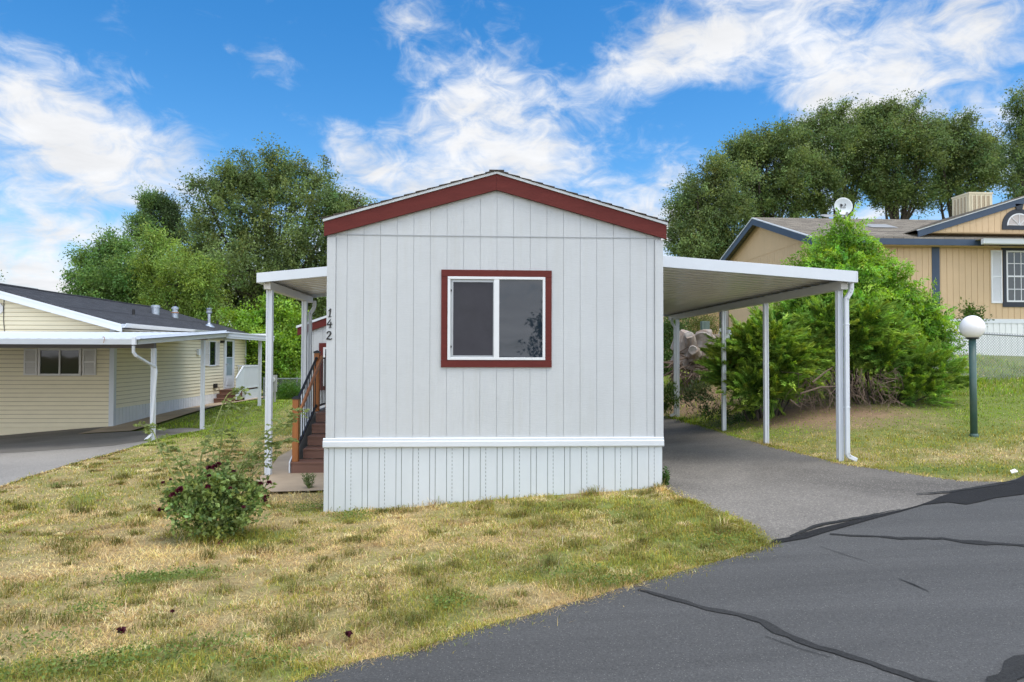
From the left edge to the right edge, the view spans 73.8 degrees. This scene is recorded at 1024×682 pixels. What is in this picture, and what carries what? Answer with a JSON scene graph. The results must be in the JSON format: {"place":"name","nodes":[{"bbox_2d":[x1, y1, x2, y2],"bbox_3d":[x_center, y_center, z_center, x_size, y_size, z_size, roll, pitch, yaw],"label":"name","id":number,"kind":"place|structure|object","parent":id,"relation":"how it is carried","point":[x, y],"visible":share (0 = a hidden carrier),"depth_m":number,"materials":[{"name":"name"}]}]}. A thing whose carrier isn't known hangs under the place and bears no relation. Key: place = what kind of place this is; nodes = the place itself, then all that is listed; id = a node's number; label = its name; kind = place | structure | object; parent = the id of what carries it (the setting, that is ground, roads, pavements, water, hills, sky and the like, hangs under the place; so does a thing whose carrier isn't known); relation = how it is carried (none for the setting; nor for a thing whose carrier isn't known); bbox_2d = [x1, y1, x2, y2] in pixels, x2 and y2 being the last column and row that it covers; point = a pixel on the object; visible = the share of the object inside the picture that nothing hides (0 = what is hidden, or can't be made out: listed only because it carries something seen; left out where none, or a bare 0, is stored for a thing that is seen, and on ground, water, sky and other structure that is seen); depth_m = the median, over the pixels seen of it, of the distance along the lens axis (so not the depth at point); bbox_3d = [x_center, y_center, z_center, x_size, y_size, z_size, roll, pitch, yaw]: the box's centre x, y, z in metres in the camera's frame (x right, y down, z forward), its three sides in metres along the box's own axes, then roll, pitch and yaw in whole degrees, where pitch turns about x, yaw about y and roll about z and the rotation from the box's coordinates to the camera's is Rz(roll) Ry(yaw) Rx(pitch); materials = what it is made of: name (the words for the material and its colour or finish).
{"place":"outdoors","nodes":[
{"label":"outdoors","id":0,"kind":"place"},
{"bbox_2d":[0,428,203,484],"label":"neighbour driveway","id":1,"kind":"structure","parent":0,"point":[14,466],"depth_m":12.73,"materials":[{"name":"grey concrete"}]},
{"bbox_2d":[78,396,262,433],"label":"side path","id":2,"kind":"structure","parent":0,"point":[129,426],"depth_m":19.74,"materials":[{"name":"concrete"}]},
{"bbox_2d":[0,353,1023,681],"bbox_3d":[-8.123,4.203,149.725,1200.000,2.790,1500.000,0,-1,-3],"label":"ground","id":3,"kind":"structure","parent":0,"point":[798,415],"depth_m":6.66,"materials":[{"name":"green plant"}]},
{"bbox_2d":[0,427,184,452],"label":"carport slab","id":4,"kind":"structure","parent":3,"relation":"on","point":[51,440],"depth_m":15.83,"materials":[{"name":"grey concrete"}]},
{"bbox_2d":[52,221,180,303],"bbox_3d":[-20.016,-1.660,35.916,7.818,9.401,4.983,0,-1,-3],"label":"broadleaf tree","id":5,"kind":"object","parent":3,"relation":"on","point":[99,274],"visible":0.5,"depth_m":34.97,"materials":[{"name":"green plant"}]},
{"bbox_2d":[116,626,125,633],"bbox_3d":[-2.579,1.909,4.504,0.064,0.049,0.064,0,-1,-3],"label":"fallen bloom","id":6,"kind":"object","parent":3,"relation":"on","point":[121,630],"visible":1,"depth_m":4.50,"materials":[{"name":"purple plant"}]},
{"bbox_2d":[0,283,249,434],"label":"neighbour home","id":7,"kind":"object","parent":3,"relation":"on","point":[47,389],"visible":0.81,"depth_m":18.59,"materials":[{"name":"beige plastic"}]},
{"bbox_2d":[38,348,81,375],"bbox_3d":[-12.257,0.570,18.506,1.127,0.744,0.050,0,-1,-3],"label":"window","id":8,"kind":"structure","parent":7,"relation":"in","point":[51,361],"depth_m":18.50,"materials":[{"name":"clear glass"}]},
{"bbox_2d":[208,340,215,365],"bbox_3d":[-11.206,0.464,25.524,0.045,0.960,0.664,0,-1,-3],"label":"window","id":9,"kind":"structure","parent":7,"relation":"in","point":[212,344],"depth_m":25.54,"materials":[{"name":"black glass"}]},
{"bbox_2d":[225,340,233,386],"bbox_3d":[-11.264,0.895,27.255,0.120,1.950,0.942,0,-1,-3],"label":"door","id":10,"kind":"structure","parent":7,"relation":"in","point":[229,364],"depth_m":27.25,"materials":[{"name":"white glass"}]},
{"bbox_2d":[0,328,274,442],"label":"neighbour carport","id":11,"kind":"object","parent":3,"relation":"on","point":[141,338],"visible":0.88,"depth_m":14.86,"materials":[{"name":"white paint"}]},
{"bbox_2d":[114,184,172,252],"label":"poplar tree","id":12,"kind":"object","parent":3,"relation":"on","point":[145,209],"visible":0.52,"depth_m":57.85,"materials":[{"name":"green plant"}]},
{"bbox_2d":[148,186,188,261],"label":"poplar tree","id":13,"kind":"object","parent":3,"relation":"on","point":[168,212],"visible":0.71,"depth_m":58.31,"materials":[{"name":"green plant"}]},
{"bbox_2d":[121,212,237,325],"bbox_3d":[-16.526,-1.719,33.559,5.497,9.254,4.804,0,-1,-3],"label":"willow tree","id":14,"kind":"object","parent":3,"relation":"on","point":[196,298],"visible":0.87,"depth_m":33.33,"materials":[{"name":"green plant"}]},
{"bbox_2d":[133,386,310,539],"bbox_3d":[-2.996,1.245,7.060,1.783,1.550,0.827,0,-1,-3],"label":"rose bush","id":15,"kind":"object","parent":3,"relation":"on","point":[211,502],"visible":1,"depth_m":6.95,"materials":[{"name":"green plant"}]},
{"bbox_2d":[214,365,257,402],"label":"neighbour steps","id":16,"kind":"structure","parent":3,"relation":"on","point":[247,376],"depth_m":26.68,"materials":[{"name":"brown"}]},
{"bbox_2d":[216,289,313,394],"bbox_3d":[-10.580,0.383,30.215,5.126,5.652,3.770,0,-1,-3],"label":"maple tree","id":17,"kind":"object","parent":3,"relation":"on","point":[287,343],"visible":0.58,"depth_m":29.88,"materials":[{"name":"green plant"}]},
{"bbox_2d":[168,132,377,385],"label":"elm tree","id":18,"kind":"object","parent":3,"relation":"on","point":[258,190],"visible":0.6,"depth_m":40.15,"materials":[{"name":"green plant"}]},
{"bbox_2d":[273,375,276,401],"bbox_3d":[-8.155,1.651,23.270,0.240,0.974,0.188,0,-1,-3],"label":"meter pedestal","id":19,"kind":"object","parent":3,"relation":"on","point":[274,383],"visible":0.44,"depth_m":23.25,"materials":[{"name":"grey metal"}]},
{"bbox_2d":[263,377,300,399],"bbox_3d":[-8.366,1.927,26.552,2.582,1.075,0.053,0,-1,-3],"label":"chain link fence","id":20,"kind":"object","parent":3,"relation":"on","point":[296,378],"visible":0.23,"depth_m":26.52,"materials":[{"name":"metal"}]},
{"bbox_2d":[273,377,300,399],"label":"round shrub","id":21,"kind":"object","parent":3,"relation":"on","point":[285,392],"visible":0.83,"depth_m":24.96,"materials":[{"name":"green plant"}]},
{"bbox_2d":[256,449,323,491],"bbox_3d":[-3.340,2.067,12.523,1.800,0.085,6.550,0,-1,-3],"label":"concrete pad","id":22,"kind":"object","parent":3,"relation":"on","point":[282,477],"visible":0.16,"depth_m":10.12,"materials":[{"name":"beige concrete"}]},
{"bbox_2d":[289,350,325,472],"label":"entrance steps","id":23,"kind":"structure","parent":22,"relation":"on","point":[307,448],"depth_m":11.19,"materials":[{"name":"brown wood"}]},
{"bbox_2d":[301,472,316,487],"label":"young plant","id":24,"kind":"object","parent":22,"relation":"on","point":[308,477],"visible":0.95,"depth_m":9.43,"materials":[{"name":"green plant"}]},
{"bbox_2d":[344,630,352,637],"bbox_3d":[-1.034,1.853,4.311,0.053,0.043,0.055,0,-1,10],"label":"fallen bloom","id":25,"kind":"object","parent":3,"relation":"on","point":[348,633],"visible":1,"depth_m":4.31,"materials":[{"name":"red plant"}]},
{"bbox_2d":[296,170,668,511],"bbox_3d":[-1.569,0.391,15.969,6.144,4.614,15.653,0,-1,-3],"label":"mobile home","id":26,"kind":"object","parent":3,"relation":"on","point":[491,333],"visible":0.86,"depth_m":8.29,"materials":[{"name":"white plastic"}]},
{"bbox_2d":[256,266,326,474],"bbox_3d":[-3.186,0.497,11.723,1.492,3.291,2.880,0,-1,-3],"label":"porch awning","id":27,"kind":"object","parent":26,"relation":"attached to","point":[305,286],"visible":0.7,"depth_m":10.54,"materials":[{"name":"white paint"}]},
{"bbox_2d":[441,270,551,366],"bbox_3d":[-0.187,-0.272,8.306,1.345,1.182,0.050,0,-1,-3],"label":"window","id":28,"kind":"structure","parent":26,"relation":"in","point":[503,318],"depth_m":8.30,"materials":[{"name":"white plastic"}]},
{"bbox_2d":[0,464,1021,681],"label":"clover","id":29,"kind":"object","parent":3,"relation":"on","point":[109,658],"visible":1,"depth_m":4.35,"materials":[{"name":"green plant"}]},
{"bbox_2d":[662,466,669,485],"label":"young plant","id":30,"kind":"object","parent":3,"relation":"on","point":[666,474],"visible":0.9,"depth_m":8.41,"materials":[{"name":"green plant"}]},
{"bbox_2d":[663,379,681,417],"bbox_3d":[4.023,1.486,17.667,0.811,1.025,0.881,0,-1,-3],"label":"weed clump","id":31,"kind":"object","parent":3,"relation":"on","point":[666,405],"visible":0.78,"depth_m":17.62,"materials":[{"name":"green plant"}]},
{"bbox_2d":[663,317,694,375],"bbox_3d":[5.089,-0.034,22.245,2.322,2.619,1.892,1,-2,-39],"label":"dark shrub","id":32,"kind":"object","parent":3,"relation":"on","point":[667,334],"visible":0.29,"depth_m":21.92,"materials":[{"name":"green plant"}]},
{"bbox_2d":[663,312,718,351],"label":"tan shed","id":33,"kind":"structure","parent":3,"relation":"on","point":[704,319],"depth_m":33.59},
{"bbox_2d":[663,329,720,387],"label":"boulders","id":34,"kind":"object","parent":3,"relation":"on","point":[691,344],"visible":0.65,"depth_m":19.36,"materials":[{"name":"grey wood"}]},
{"bbox_2d":[675,374,718,414],"bbox_3d":[4.588,1.327,16.739,1.057,1.020,0.973,0,-1,-3],"label":"weed clump","id":35,"kind":"object","parent":3,"relation":"on","point":[697,392],"visible":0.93,"depth_m":16.71,"materials":[{"name":"green plant"}]},
{"bbox_2d":[679,313,720,334],"bbox_3d":[6.574,-0.368,23.934,2.335,2.055,1.436,1,-1,-25],"label":"yellow shrub","id":36,"kind":"object","parent":3,"relation":"on","point":[696,325],"visible":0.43,"depth_m":23.88,"materials":[{"name":"green plant"}]},
{"bbox_2d":[700,321,709,329],"bbox_3d":[6.474,0.041,22.881,0.260,1.404,0.215,0,-1,-3],"label":"utility box","id":37,"kind":"object","parent":3,"relation":"on","point":[704,324],"visible":0.49,"depth_m":22.80,"materials":[{"name":"metal"}]},
{"bbox_2d":[659,139,770,259],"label":"elm tree","id":38,"kind":"object","parent":3,"relation":"on","point":[701,228],"visible":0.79,"depth_m":43.91,"materials":[{"name":"green plant"}]},
{"bbox_2d":[694,395,762,425],"bbox_3d":[4.662,1.521,14.861,1.700,0.743,0.730,0,-1,-3],"label":"weed clump","id":39,"kind":"object","parent":3,"relation":"on","point":[748,413],"visible":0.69,"depth_m":14.79,"materials":[{"name":"green plant"}]},
{"bbox_2d":[663,256,857,461],"bbox_3d":[3.138,0.406,13.972,3.149,3.042,8.886,0,-1,-3],"label":"carport","id":40,"kind":"object","parent":3,"relation":"on","point":[692,287],"visible":0.84,"depth_m":10.82,"materials":[{"name":"white paint"}]},
{"bbox_2d":[701,113,831,234],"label":"elm tree","id":41,"kind":"object","parent":3,"relation":"on","point":[784,187],"visible":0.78,"depth_m":47.01,"materials":[{"name":"green plant"}]},
{"bbox_2d":[693,303,843,421],"bbox_3d":[5.582,0.445,14.828,3.460,2.701,2.511,0,-1,-3],"label":"juniper","id":42,"kind":"object","parent":3,"relation":"on","point":[794,351],"visible":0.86,"depth_m":14.32,"materials":[{"name":"green plant"}]},
{"bbox_2d":[780,92,898,218],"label":"elm tree","id":43,"kind":"object","parent":3,"relation":"on","point":[842,131],"visible":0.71,"depth_m":47.78,"materials":[{"name":"green plant"}]},
{"bbox_2d":[782,361,910,415],"bbox_3d":[7.202,0.905,14.547,3.455,1.247,1.582,0,-1,-3],"label":"brush pile","id":44,"kind":"object","parent":3,"relation":"on","point":[826,387],"visible":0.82,"depth_m":14.40,"materials":[{"name":"brown plant"}]},
{"bbox_2d":[749,202,968,403],"bbox_3d":[8.386,-0.899,15.968,5.492,4.664,2.991,0,-1,-3],"label":"shrub","id":45,"kind":"object","parent":3,"relation":"on","point":[845,250],"visible":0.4,"depth_m":15.76,"materials":[{"name":"green plant"}]},
{"bbox_2d":[719,196,1023,355],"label":"tan house","id":46,"kind":"structure","parent":3,"relation":"on","point":[975,257],"depth_m":21.89,"materials":[{"name":"plastic"}]},
{"bbox_2d":[834,198,852,217],"bbox_3d":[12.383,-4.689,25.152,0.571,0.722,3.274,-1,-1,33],"label":"satellite dish","id":47,"kind":"object","parent":46,"relation":"attached to","point":[844,206],"visible":0.93,"depth_m":24.12,"materials":[{"name":"white metal"}]},
{"bbox_2d":[951,192,992,219],"bbox_3d":[16.987,-4.681,25.204,0.930,1.428,0.930,0,-1,-3],"label":"evaporative cooler","id":48,"kind":"object","parent":46,"relation":"on","point":[966,202],"visible":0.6,"depth_m":24.79,"materials":[{"name":"beige metal"}]},
{"bbox_2d":[999,245,1023,306],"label":"window","id":49,"kind":"structure","parent":46,"relation":"in","point":[1013,258],"depth_m":21.94,"materials":[{"name":"white plastic"}]},
{"bbox_2d":[1002,204,1023,229],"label":"fan window","id":50,"kind":"structure","parent":46,"relation":"in","point":[1014,219],"depth_m":21.67,"materials":[{"name":"blue paint"}]},
{"bbox_2d":[781,290,985,407],"bbox_3d":[8.240,0.173,15.202,4.638,2.634,2.280,0,-1,-3],"label":"juniper","id":51,"kind":"object","parent":3,"relation":"on","point":[926,377],"visible":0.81,"depth_m":14.79,"materials":[{"name":"green plant"}]},
{"bbox_2d":[848,88,958,219],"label":"elm tree","id":52,"kind":"object","parent":3,"relation":"on","point":[914,138],"visible":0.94,"depth_m":47.41,"materials":[{"name":"green plant"}]},
{"bbox_2d":[915,106,1017,218],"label":"elm tree","id":53,"kind":"object","parent":3,"relation":"on","point":[972,154],"visible":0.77,"depth_m":48.20,"materials":[{"name":"green plant"}]},
{"bbox_2d":[959,315,985,436],"bbox_3d":[8.207,0.664,12.155,0.391,2.242,0.391,0,-1,-3],"label":"globe lamp","id":54,"kind":"object","parent":3,"relation":"on","point":[972,328],"visible":0.98,"depth_m":12.10,"materials":[{"name":"green paint"}]},
{"bbox_2d":[953,297,993,331],"bbox_3d":[13.568,-0.744,20.276,1.145,1.194,0.952,0,-1,-3],"label":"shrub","id":55,"kind":"object","parent":3,"relation":"on","point":[969,311],"visible":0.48,"depth_m":20.21,"materials":[{"name":"green plant"}]},
{"bbox_2d":[937,331,1023,379],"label":"chain link fence","id":56,"kind":"object","parent":3,"relation":"on","point":[1002,334],"visible":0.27,"depth_m":18.20,"materials":[{"name":"metal"}]},
{"bbox_2d":[988,78,1023,201],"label":"elm tree","id":57,"kind":"object","parent":3,"relation":"on","point":[1014,180],"visible":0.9,"depth_m":41.68,"materials":[{"name":"green plant"}]},
{"bbox_2d":[0,0,1023,331],"label":"sky","id":58,"kind":"structure","parent":0,"point":[608,101],"materials":[{"name":"blue"}]},
{"bbox_2d":[295,478,1023,681],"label":"road","id":59,"kind":"structure","parent":0,"point":[961,619],"depth_m":4.37,"materials":[{"name":"grey asphalt"}]},
{"bbox_2d":[637,588,936,681],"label":"crack seal","id":60,"kind":"object","parent":59,"relation":"on","point":[771,627],"visible":1,"depth_m":4.09,"materials":[{"name":"black asphalt"}]},
{"bbox_2d":[767,636,828,656],"bbox_3d":[1.659,1.784,3.990,0.017,0.003,0.393,1,-2,-41],"label":"crack","id":61,"kind":"object","parent":59,"relation":"on","point":[798,647],"visible":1,"depth_m":3.99,"materials":[{"name":"black asphalt"}]},
{"bbox_2d":[789,509,900,535],"bbox_3d":[3.207,1.738,6.604,1.655,0.066,0.124,1,-1,-29],"label":"tar smear","id":62,"kind":"object","parent":59,"relation":"on","point":[812,526],"visible":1,"depth_m":6.58},
{"bbox_2d":[770,475,1023,543],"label":"tar patch","id":63,"kind":"object","parent":59,"relation":"on","point":[1013,487],"visible":1,"depth_m":7.41,"materials":[{"name":"black asphalt"}]},
{"bbox_2d":[830,533,1023,545],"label":"crack seal","id":64,"kind":"object","parent":59,"relation":"on","point":[977,542],"visible":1,"depth_m":5.97,"materials":[{"name":"black asphalt"}]},
{"bbox_2d":[987,654,1023,681],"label":"crack seal","id":65,"kind":"object","parent":59,"relation":"on","point":[1012,670],"visible":1,"depth_m":3.62,"materials":[{"name":"black asphalt"}]},
{"bbox_2d":[662,416,998,543],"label":"driveway","id":66,"kind":"structure","parent":0,"point":[774,492],"depth_m":8.29,"materials":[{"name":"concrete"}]},
{"bbox_2d":[916,482,1010,493],"bbox_3d":[5.198,1.684,7.803,1.454,0.046,0.090,1,-1,-19],"label":"tar smear","id":67,"kind":"object","parent":66,"relation":"on","point":[968,488],"visible":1,"depth_m":7.81}
]}

